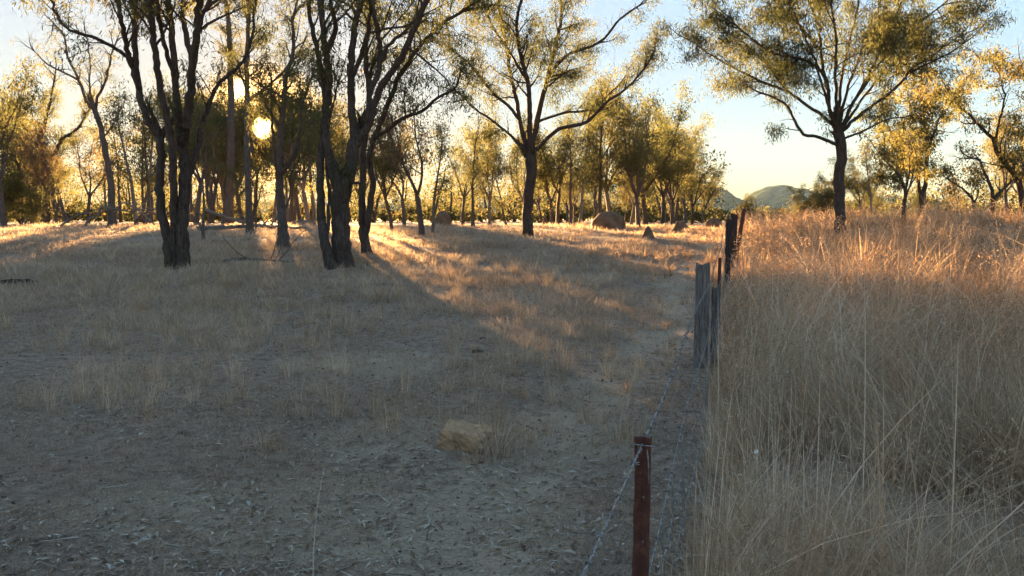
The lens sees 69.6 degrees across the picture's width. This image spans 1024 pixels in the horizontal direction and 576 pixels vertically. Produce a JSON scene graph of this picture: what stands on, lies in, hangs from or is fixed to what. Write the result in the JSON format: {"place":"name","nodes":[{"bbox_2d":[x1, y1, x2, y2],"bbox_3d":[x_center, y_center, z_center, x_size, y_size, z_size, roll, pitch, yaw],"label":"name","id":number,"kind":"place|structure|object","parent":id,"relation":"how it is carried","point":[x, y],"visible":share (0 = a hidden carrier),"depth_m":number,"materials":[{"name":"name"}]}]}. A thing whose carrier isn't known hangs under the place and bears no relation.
{"place":"outdoors","nodes":[
{"label":"outdoors","id":0,"kind":"place"},
{"bbox_2d":[0,218,1023,575],"bbox_3d":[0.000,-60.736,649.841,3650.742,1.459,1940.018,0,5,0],"label":"ground","id":1,"kind":"structure","parent":0,"point":[492,562],"depth_m":5.29,"materials":[{"name":"soil"}]},
{"bbox_2d":[0,51,54,226],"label":"gum tree","id":2,"kind":"object","parent":1,"relation":"on","point":[22,101],"visible":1,"depth_m":39.27,"materials":[{"name":"green plant"}]},
{"bbox_2d":[0,76,69,222],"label":"gum tree","id":3,"kind":"object","parent":1,"relation":"on","point":[63,211],"visible":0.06,"depth_m":58.45,"materials":[{"name":"green plant"}]},
{"bbox_2d":[1,105,71,223],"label":"gum tree","id":4,"kind":"object","parent":1,"relation":"on","point":[38,172],"visible":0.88,"depth_m":46.34,"materials":[{"name":"green plant"}]},
{"bbox_2d":[13,126,63,211],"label":"gum tree","id":5,"kind":"object","parent":1,"relation":"on","point":[27,164],"visible":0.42,"depth_m":47.95,"materials":[{"name":"green plant"}]},
{"bbox_2d":[0,125,82,223],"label":"gum tree","id":6,"kind":"object","parent":1,"relation":"on","point":[63,147],"visible":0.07,"depth_m":57.48,"materials":[{"name":"green plant"}]},
{"bbox_2d":[0,135,84,224],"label":"shrub","id":7,"kind":"object","parent":1,"relation":"on","point":[15,189],"visible":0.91,"depth_m":43.37,"materials":[{"name":"green plant"}]},
{"bbox_2d":[0,49,112,224],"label":"gum tree","id":8,"kind":"object","parent":1,"relation":"on","point":[61,140],"visible":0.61,"depth_m":51.28,"materials":[{"name":"green plant"}]},
{"bbox_2d":[37,114,79,221],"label":"gum tree","id":9,"kind":"object","parent":1,"relation":"on","point":[60,219],"visible":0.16,"depth_m":74.88,"materials":[{"name":"green plant"}]},
{"bbox_2d":[9,3,138,225],"bbox_3d":[-22.983,-9.619,40.267,7.676,12.740,4.123,1,6,11],"label":"gum tree","id":10,"kind":"object","parent":1,"relation":"on","point":[91,103],"visible":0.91,"depth_m":40.34,"materials":[{"name":"green plant"}]},
{"bbox_2d":[59,114,139,222],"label":"gum tree","id":11,"kind":"object","parent":1,"relation":"on","point":[91,175],"visible":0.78,"depth_m":59.46,"materials":[{"name":"green plant"}]},
{"bbox_2d":[83,114,119,221],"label":"gum tree","id":12,"kind":"object","parent":1,"relation":"on","point":[105,189],"visible":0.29,"depth_m":76.06,"materials":[{"name":"green plant"}]},
{"bbox_2d":[60,197,168,226],"bbox_3d":[-21.262,-4.156,40.121,6.015,1.614,1.579,0,5,2],"label":"fallen branch","id":13,"kind":"object","parent":1,"relation":"on","point":[81,213],"visible":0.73,"depth_m":39.98,"materials":[{"name":"brown wood"}]},
{"bbox_2d":[88,73,141,224],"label":"gum tree","id":14,"kind":"object","parent":1,"relation":"on","point":[119,171],"visible":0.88,"depth_m":41.20,"materials":[{"name":"green plant"}]},
{"bbox_2d":[96,116,138,221],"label":"gum tree","id":15,"kind":"object","parent":1,"relation":"on","point":[117,188],"visible":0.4,"depth_m":71.81,"materials":[{"name":"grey plant"}]},
{"bbox_2d":[84,192,154,225],"bbox_3d":[-20.759,-4.169,39.016,3.986,1.795,0.634,1,6,10],"label":"fallen branch","id":16,"kind":"object","parent":1,"relation":"on","point":[113,208],"visible":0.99,"depth_m":39.13,"materials":[{"name":"brown wood"}]},
{"bbox_2d":[114,82,163,224],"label":"gum tree","id":17,"kind":"object","parent":1,"relation":"on","point":[146,178],"visible":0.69,"depth_m":43.13,"materials":[{"name":"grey plant"}]},
{"bbox_2d":[120,113,168,223],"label":"gum tree","id":18,"kind":"object","parent":1,"relation":"on","point":[142,185],"visible":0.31,"depth_m":49.43,"materials":[{"name":"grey plant"}]},
{"bbox_2d":[11,0,290,268],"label":"ironbark tree","id":19,"kind":"object","parent":1,"relation":"on","point":[176,241],"visible":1,"depth_m":18.12,"materials":[{"name":"black plant"}]},
{"bbox_2d":[125,113,177,220],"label":"gum tree","id":20,"kind":"object","parent":1,"relation":"on","point":[151,199],"visible":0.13,"depth_m":71.99,"materials":[{"name":"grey plant"}]},
{"bbox_2d":[131,83,173,223],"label":"gum tree","id":21,"kind":"object","parent":1,"relation":"on","point":[154,151],"visible":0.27,"depth_m":46.28,"materials":[{"name":"green plant"}]},
{"bbox_2d":[148,66,232,224],"bbox_3d":[-22.661,-9.920,51.846,5.826,11.381,8.590,-2,6,-20],"label":"gum tree","id":22,"kind":"object","parent":1,"relation":"on","point":[192,143],"visible":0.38,"depth_m":51.69,"materials":[{"name":"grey plant"}]},
{"bbox_2d":[165,121,219,238],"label":"tree","id":23,"kind":"object","parent":1,"relation":"on","point":[202,229],"visible":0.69,"depth_m":26.72,"materials":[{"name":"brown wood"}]},
{"bbox_2d":[145,80,256,222],"bbox_3d":[-24.745,-10.672,58.876,8.180,11.529,8.483,1,5,7],"label":"gum tree","id":24,"kind":"object","parent":1,"relation":"on","point":[215,122],"visible":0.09,"depth_m":59.53,"materials":[{"name":"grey plant"}]},
{"bbox_2d":[181,86,235,217],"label":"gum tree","id":25,"kind":"object","parent":1,"relation":"on","point":[216,181],"visible":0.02,"depth_m":67.72,"materials":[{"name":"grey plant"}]},
{"bbox_2d":[181,94,255,222],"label":"gum tree","id":26,"kind":"object","parent":1,"relation":"on","point":[210,219],"visible":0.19,"depth_m":57.17,"materials":[{"name":"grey plant"}]},
{"bbox_2d":[182,96,268,219],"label":"gum tree","id":27,"kind":"object","parent":1,"relation":"on","point":[237,195],"visible":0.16,"depth_m":61.60,"materials":[{"name":"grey plant"}]},
{"bbox_2d":[200,0,262,224],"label":"gum tree","id":28,"kind":"object","parent":1,"relation":"on","point":[228,198],"visible":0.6,"depth_m":51.09,"materials":[{"name":"grey plant"}]},
{"bbox_2d":[201,145,275,229],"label":"gum tree","id":29,"kind":"object","parent":1,"relation":"on","point":[267,173],"visible":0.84,"depth_m":35.40,"materials":[{"name":"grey plant"}]},
{"bbox_2d":[205,208,276,225],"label":"fallen branch","id":30,"kind":"object","parent":1,"relation":"on","point":[227,217],"visible":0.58,"depth_m":37.15,"materials":[{"name":"brown wood"}]},
{"bbox_2d":[196,210,305,230],"bbox_3d":[-12.337,-3.183,34.632,4.798,1.004,1.873,-4,7,-37],"label":"fallen log","id":31,"kind":"object","parent":1,"relation":"on","point":[242,225],"visible":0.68,"depth_m":34.43,"materials":[{"name":"brown wood"}]},
{"bbox_2d":[240,100,276,222],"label":"gum tree","id":32,"kind":"object","parent":1,"relation":"on","point":[275,204],"visible":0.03,"depth_m":69.52,"materials":[{"name":"green plant"}]},
{"bbox_2d":[223,225,306,261],"bbox_3d":[-6.631,-1.215,19.882,2.254,1.060,1.013,-1,5,-6],"label":"fallen branch","id":33,"kind":"object","parent":1,"relation":"on","point":[244,257],"visible":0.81,"depth_m":19.74,"materials":[{"name":"brown wood"}]},
{"bbox_2d":[213,0,320,233],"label":"gum tree","id":34,"kind":"object","parent":1,"relation":"on","point":[249,225],"visible":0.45,"depth_m":30.44,"materials":[{"name":"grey plant"}]},
{"bbox_2d":[227,0,345,247],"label":"gum tree","id":35,"kind":"object","parent":1,"relation":"on","point":[281,168],"visible":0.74,"depth_m":24.09,"materials":[{"name":"green plant"}]},
{"bbox_2d":[261,82,316,222],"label":"gum tree","id":36,"kind":"object","parent":1,"relation":"on","point":[292,213],"visible":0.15,"depth_m":52.84,"materials":[{"name":"green plant"}]},
{"bbox_2d":[235,103,344,222],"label":"gum tree","id":37,"kind":"object","parent":1,"relation":"on","point":[286,194],"visible":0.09,"depth_m":66.99,"materials":[{"name":"green plant"}]},
{"bbox_2d":[250,90,336,219],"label":"gum tree","id":38,"kind":"object","parent":1,"relation":"on","point":[298,212],"visible":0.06,"depth_m":60.75,"materials":[{"name":"green plant"}]},
{"bbox_2d":[250,74,337,219],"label":"gum tree","id":39,"kind":"object","parent":1,"relation":"on","point":[291,125],"visible":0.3,"depth_m":48.92,"materials":[{"name":"green plant"}]},
{"bbox_2d":[250,87,359,221],"bbox_3d":[-17.289,-11.070,61.847,9.592,11.730,9.611,-4,7,-33],"label":"gum tree","id":40,"kind":"object","parent":1,"relation":"on","point":[311,192],"visible":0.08,"depth_m":62.50,"materials":[{"name":"green plant"}]},
{"bbox_2d":[263,91,359,223],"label":"gum tree","id":41,"kind":"object","parent":1,"relation":"on","point":[332,120],"visible":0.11,"depth_m":57.25,"materials":[{"name":"green plant"}]},
{"bbox_2d":[287,0,381,269],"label":"leaning stem tree","id":42,"kind":"object","parent":1,"relation":"on","point":[329,260],"visible":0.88,"depth_m":18.57,"materials":[{"name":"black plant"}]},
{"bbox_2d":[293,106,384,176],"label":"gum tree","id":43,"kind":"object","parent":1,"relation":"on","point":[358,170],"visible":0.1,"depth_m":44.88,"materials":[{"name":"green plant"}]},
{"bbox_2d":[0,242,714,455],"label":"straw tufts","id":44,"kind":"object","parent":1,"relation":"on","point":[336,397],"visible":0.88,"depth_m":8.73,"materials":[{"name":"beige plant"}]},
{"bbox_2d":[0,296,721,575],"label":"twigs","id":45,"kind":"object","parent":1,"relation":"on","point":[513,486],"visible":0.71,"depth_m":4.46,"materials":[{"name":"wood"}]},
{"bbox_2d":[0,296,730,575],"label":"short grass","id":46,"kind":"structure","parent":1,"relation":"on","point":[261,340],"depth_m":9.79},
{"bbox_2d":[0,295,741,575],"bbox_3d":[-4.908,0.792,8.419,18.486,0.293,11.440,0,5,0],"label":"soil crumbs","id":47,"kind":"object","parent":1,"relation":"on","point":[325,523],"visible":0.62,"depth_m":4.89,"materials":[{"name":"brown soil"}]},
{"bbox_2d":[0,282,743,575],"bbox_3d":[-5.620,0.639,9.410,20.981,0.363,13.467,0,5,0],"label":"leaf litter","id":48,"kind":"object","parent":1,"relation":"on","point":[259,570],"visible":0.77,"depth_m":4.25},
{"bbox_2d":[277,0,480,267],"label":"ironbark tree","id":49,"kind":"object","parent":1,"relation":"on","point":[342,182],"visible":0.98,"depth_m":18.40,"materials":[{"name":"black plant"}]},
{"bbox_2d":[0,221,759,353],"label":"dry grass","id":50,"kind":"structure","parent":1,"relation":"on","point":[53,230],"depth_m":17.96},
{"bbox_2d":[358,103,414,230],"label":"gum tree","id":51,"kind":"object","parent":1,"relation":"on","point":[380,171],"visible":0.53,"depth_m":32.76,"materials":[{"name":"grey plant"}]},
{"bbox_2d":[366,107,420,224],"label":"gum tree","id":52,"kind":"object","parent":1,"relation":"on","point":[403,207],"visible":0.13,"depth_m":45.74,"materials":[{"name":"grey plant"}]},
{"bbox_2d":[373,121,416,221],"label":"gum tree","id":53,"kind":"object","parent":1,"relation":"on","point":[379,192],"visible":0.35,"depth_m":79.18,"materials":[{"name":"green plant"}]},
{"bbox_2d":[358,61,443,235],"bbox_3d":[-4.556,-5.622,30.032,3.571,7.260,4.800,0,5,-4],"label":"gum tree","id":54,"kind":"object","parent":1,"relation":"on","point":[402,157],"visible":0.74,"depth_m":29.32,"materials":[{"name":"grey plant"}]},
{"bbox_2d":[0,239,815,575],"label":"ground cover","id":55,"kind":"object","parent":1,"relation":"on","point":[290,381],"visible":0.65,"depth_m":6.57,"materials":[{"name":"beige plant"}]},
{"bbox_2d":[347,0,514,253],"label":"twin stem tree","id":56,"kind":"object","parent":1,"relation":"on","point":[364,217],"visible":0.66,"depth_m":20.98,"materials":[{"name":"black plant"}]},
{"bbox_2d":[425,109,468,233],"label":"gum tree","id":57,"kind":"object","parent":1,"relation":"on","point":[441,149],"visible":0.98,"depth_m":31.43,"materials":[{"name":"green plant"}]},
{"bbox_2d":[436,419,494,454],"bbox_3d":[-0.338,1.089,5.325,0.396,0.213,0.276,6,11,13],"label":"rock","id":58,"kind":"object","parent":1,"relation":"on","point":[444,441],"visible":0.74,"depth_m":5.23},
{"bbox_2d":[447,125,487,211],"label":"gum tree","id":59,"kind":"object","parent":1,"relation":"on","point":[479,197],"visible":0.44,"depth_m":83.82,"materials":[{"name":"green plant"}]},
{"bbox_2d":[430,124,511,224],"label":"gum tree","id":60,"kind":"object","parent":1,"relation":"on","point":[464,194],"visible":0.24,"depth_m":51.16,"materials":[{"name":"green plant"}]},
{"bbox_2d":[456,99,499,225],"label":"gum tree","id":61,"kind":"object","parent":1,"relation":"on","point":[473,171],"visible":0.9,"depth_m":39.44,"materials":[{"name":"green plant"}]},
{"bbox_2d":[437,435,526,477],"bbox_3d":[-0.212,1.121,4.993,0.555,0.214,0.664,1,6,11],"label":"grass tuft","id":62,"kind":"object","parent":1,"relation":"on","point":[484,464],"visible":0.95,"depth_m":5.03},
{"bbox_2d":[458,114,512,224],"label":"gum tree","id":63,"kind":"object","parent":1,"relation":"on","point":[495,155],"visible":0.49,"depth_m":45.08,"materials":[{"name":"green plant"}]},
{"bbox_2d":[478,157,507,225],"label":"gum tree","id":64,"kind":"object","parent":1,"relation":"on","point":[494,197],"visible":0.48,"depth_m":47.00,"materials":[{"name":"green plant"}]},
{"bbox_2d":[449,400,545,460],"bbox_3d":[-0.105,1.005,5.255,0.782,0.409,0.816,4,7,38],"label":"grass tuft","id":65,"kind":"object","parent":1,"relation":"on","point":[502,441],"visible":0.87,"depth_m":5.21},
{"bbox_2d":[6,122,1019,222],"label":"woodland","id":66,"kind":"object","parent":1,"relation":"on","point":[452,207],"visible":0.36,"depth_m":80.20,"materials":[{"name":"green plant"}]},
{"bbox_2d":[499,127,552,202],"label":"gum tree","id":67,"kind":"object","parent":1,"relation":"on","point":[513,166],"visible":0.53,"depth_m":48.81,"materials":[{"name":"green plant"}]},
{"bbox_2d":[401,0,674,235],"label":"ironbark tree","id":68,"kind":"object","parent":1,"relation":"on","point":[527,147],"visible":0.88,"depth_m":28.99,"materials":[{"name":"green plant"}]},
{"bbox_2d":[516,121,579,224],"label":"gum tree","id":69,"kind":"object","parent":1,"relation":"on","point":[545,182],"visible":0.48,"depth_m":49.13,"materials":[{"name":"green plant"}]},
{"bbox_2d":[515,101,585,224],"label":"gum tree","id":70,"kind":"object","parent":1,"relation":"on","point":[553,163],"visible":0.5,"depth_m":48.32,"materials":[{"name":"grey plant"}]},
{"bbox_2d":[529,345,592,373],"bbox_3d":[0.512,0.760,7.971,0.704,0.332,0.754,2,6,24],"label":"grass tuft","id":71,"kind":"object","parent":1,"relation":"on","point":[560,357],"visible":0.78,"depth_m":7.97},
{"bbox_2d":[540,160,588,222],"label":"gum tree","id":72,"kind":"object","parent":1,"relation":"on","point":[567,194],"visible":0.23,"depth_m":50.94,"materials":[{"name":"green plant"}]},
{"bbox_2d":[550,113,593,224],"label":"gum tree","id":73,"kind":"object","parent":1,"relation":"on","point":[571,177],"visible":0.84,"depth_m":44.56,"materials":[{"name":"green plant"}]},
{"bbox_2d":[571,93,607,223],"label":"gum tree","id":74,"kind":"object","parent":1,"relation":"on","point":[582,193],"visible":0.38,"depth_m":44.64,"materials":[{"name":"green plant"}]},
{"bbox_2d":[573,141,609,217],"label":"gum tree","id":75,"kind":"object","parent":1,"relation":"on","point":[595,190],"visible":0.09,"depth_m":56.30,"materials":[{"name":"green plant"}]},
{"bbox_2d":[566,63,631,213],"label":"gum tree","id":76,"kind":"object","parent":1,"relation":"on","point":[592,166],"visible":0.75,"depth_m":39.57,"materials":[{"name":"green plant"}]},
{"bbox_2d":[563,79,648,210],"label":"gum tree","id":77,"kind":"object","parent":1,"relation":"on","point":[608,204],"visible":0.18,"depth_m":47.52,"materials":[{"name":"green plant"}]},
{"bbox_2d":[591,211,625,229],"bbox_3d":[4.844,-3.275,37.055,1.826,1.162,1.685,2,6,16],"label":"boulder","id":78,"kind":"object","parent":1,"relation":"on","point":[607,219],"visible":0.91,"depth_m":36.51,"materials":[{"name":"stone"}]},
{"bbox_2d":[588,81,667,226],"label":"gum tree","id":79,"kind":"object","parent":1,"relation":"on","point":[626,163],"visible":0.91,"depth_m":39.27,"materials":[{"name":"green plant"}]},
{"bbox_2d":[609,148,658,224],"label":"gum tree","id":80,"kind":"object","parent":1,"relation":"on","point":[647,180],"visible":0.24,"depth_m":45.39,"materials":[{"name":"green plant"}]},
{"bbox_2d":[603,75,702,224],"bbox_3d":[8.286,-8.394,45.419,6.725,9.438,7.412,-3,6,-32],"label":"gum tree","id":81,"kind":"object","parent":1,"relation":"on","point":[680,119],"visible":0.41,"depth_m":44.65,"materials":[{"name":"green plant"}]},
{"bbox_2d":[605,97,713,223],"bbox_3d":[12.223,-10.284,59.326,7.522,10.557,8.291,5,7,41],"label":"gum tree","id":82,"kind":"object","parent":1,"relation":"on","point":[662,193],"visible":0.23,"depth_m":59.62,"materials":[{"name":"green plant"}]},
{"bbox_2d":[581,208,745,575],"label":"wire fence","id":83,"kind":"object","parent":1,"relation":"on","point":[641,463],"visible":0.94,"depth_m":3.38,"materials":[{"name":"metal"}]},
{"bbox_2d":[640,108,702,224],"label":"gum tree","id":84,"kind":"object","parent":1,"relation":"on","point":[672,176],"visible":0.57,"depth_m":46.58,"materials":[{"name":"green plant"}]},
{"bbox_2d":[652,113,703,223],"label":"gum tree","id":85,"kind":"object","parent":1,"relation":"on","point":[666,192],"visible":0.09,"depth_m":59.76,"materials":[{"name":"green plant"}]},
{"bbox_2d":[649,121,709,222],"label":"gum tree","id":86,"kind":"object","parent":1,"relation":"on","point":[676,211],"visible":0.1,"depth_m":59.59,"materials":[{"name":"green plant"}]},
{"bbox_2d":[670,160,715,222],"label":"gum tree","id":87,"kind":"object","parent":1,"relation":"on","point":[684,204],"visible":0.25,"depth_m":55.81,"materials":[{"name":"green plant"}]},
{"bbox_2d":[670,135,728,224],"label":"gum tree","id":88,"kind":"object","parent":1,"relation":"on","point":[695,179],"visible":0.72,"depth_m":49.30,"materials":[{"name":"green plant"}]},
{"bbox_2d":[691,166,726,223],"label":"gum tree","id":89,"kind":"object","parent":1,"relation":"on","point":[710,193],"visible":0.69,"depth_m":59.48,"materials":[{"name":"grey plant"}]},
{"bbox_2d":[732,193,758,221],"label":"shrub","id":90,"kind":"object","parent":1,"relation":"on","point":[746,203],"visible":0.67,"depth_m":74.14,"materials":[{"name":"green plant"}]},
{"bbox_2d":[785,180,821,219],"bbox_3d":[20.586,-6.001,51.896,3.086,3.331,3.515,1,6,11],"label":"shrub","id":91,"kind":"object","parent":1,"relation":"on","point":[805,202],"visible":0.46,"depth_m":51.12,"materials":[{"name":"green plant"}]},
{"bbox_2d":[804,168,852,218],"bbox_3d":[20.459,-5.887,47.154,3.140,3.658,3.345,1,6,15],"label":"shrub","id":92,"kind":"object","parent":1,"relation":"on","point":[819,201],"visible":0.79,"depth_m":47.21,"materials":[{"name":"green plant"}]},
{"bbox_2d":[646,0,1017,238],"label":"ironbark tree","id":93,"kind":"object","parent":1,"relation":"on","point":[886,25],"visible":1,"depth_m":24.21,"materials":[{"name":"green plant"}]},
{"bbox_2d":[827,148,885,209],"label":"gum tree","id":94,"kind":"object","parent":1,"relation":"on","point":[850,177],"visible":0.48,"depth_m":54.53,"materials":[{"name":"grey plant"}]},
{"bbox_2d":[698,190,1023,400],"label":"tall grass","id":95,"kind":"structure","parent":1,"relation":"on","point":[821,306],"depth_m":11.37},
{"bbox_2d":[703,200,1023,575],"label":"grass seed heads","id":96,"kind":"object","parent":95,"relation":"attached to","point":[845,264],"depth_m":6.73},
{"bbox_2d":[848,129,878,215],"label":"gum tree","id":97,"kind":"object","parent":1,"relation":"on","point":[869,194],"visible":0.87,"depth_m":43.83,"materials":[{"name":"green plant"}]},
{"bbox_2d":[863,186,887,212],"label":"gum tree","id":98,"kind":"object","parent":1,"relation":"on","point":[874,201],"visible":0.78,"depth_m":67.77,"materials":[{"name":"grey plant"}]},
{"bbox_2d":[847,119,943,223],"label":"gum tree","id":99,"kind":"object","parent":1,"relation":"on","point":[894,154],"visible":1,"depth_m":30.94,"materials":[{"name":"green plant"}]},
{"bbox_2d":[878,115,947,214],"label":"gum tree","id":100,"kind":"object","parent":1,"relation":"on","point":[912,172],"visible":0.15,"depth_m":51.12,"materials":[{"name":"green plant"}]},
{"bbox_2d":[852,38,999,217],"bbox_3d":[20.036,-7.397,35.797,7.838,9.120,4.152,-4,7,-37],"label":"gum tree","id":101,"kind":"object","parent":1,"relation":"on","point":[932,136],"visible":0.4,"depth_m":35.32,"materials":[{"name":"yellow plant"}]},
{"bbox_2d":[924,160,997,210],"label":"gum tree","id":102,"kind":"object","parent":1,"relation":"on","point":[954,180],"visible":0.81,"depth_m":35.74,"materials":[{"name":"green plant"}]},
{"bbox_2d":[913,39,1023,214],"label":"gum tree","id":103,"kind":"object","parent":1,"relation":"on","point":[1017,133],"visible":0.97,"depth_m":29.23,"materials":[{"name":"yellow plant"}]},
{"bbox_2d":[949,138,1023,214],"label":"gum tree","id":104,"kind":"object","parent":1,"relation":"on","point":[997,194],"visible":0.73,"depth_m":33.98,"materials":[{"name":"green plant"}]},
{"bbox_2d":[977,107,1023,215],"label":"gum tree","id":105,"kind":"object","parent":1,"relation":"on","point":[990,144],"visible":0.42,"depth_m":49.45,"materials":[{"name":"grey plant"}]},
{"bbox_2d":[0,0,1023,206],"label":"sky","id":106,"kind":"structure","parent":0,"point":[738,130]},
{"bbox_2d":[131,178,951,217],"bbox_3d":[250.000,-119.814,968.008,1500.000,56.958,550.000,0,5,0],"label":"hills","id":107,"kind":"structure","parent":0,"point":[771,196],"depth_m":917.87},
{"bbox_2d":[611,235,1023,575],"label":"tall grass","id":108,"kind":"structure","parent":0,"point":[817,563],"depth_m":3.98,"materials":[{"name":"plant"}]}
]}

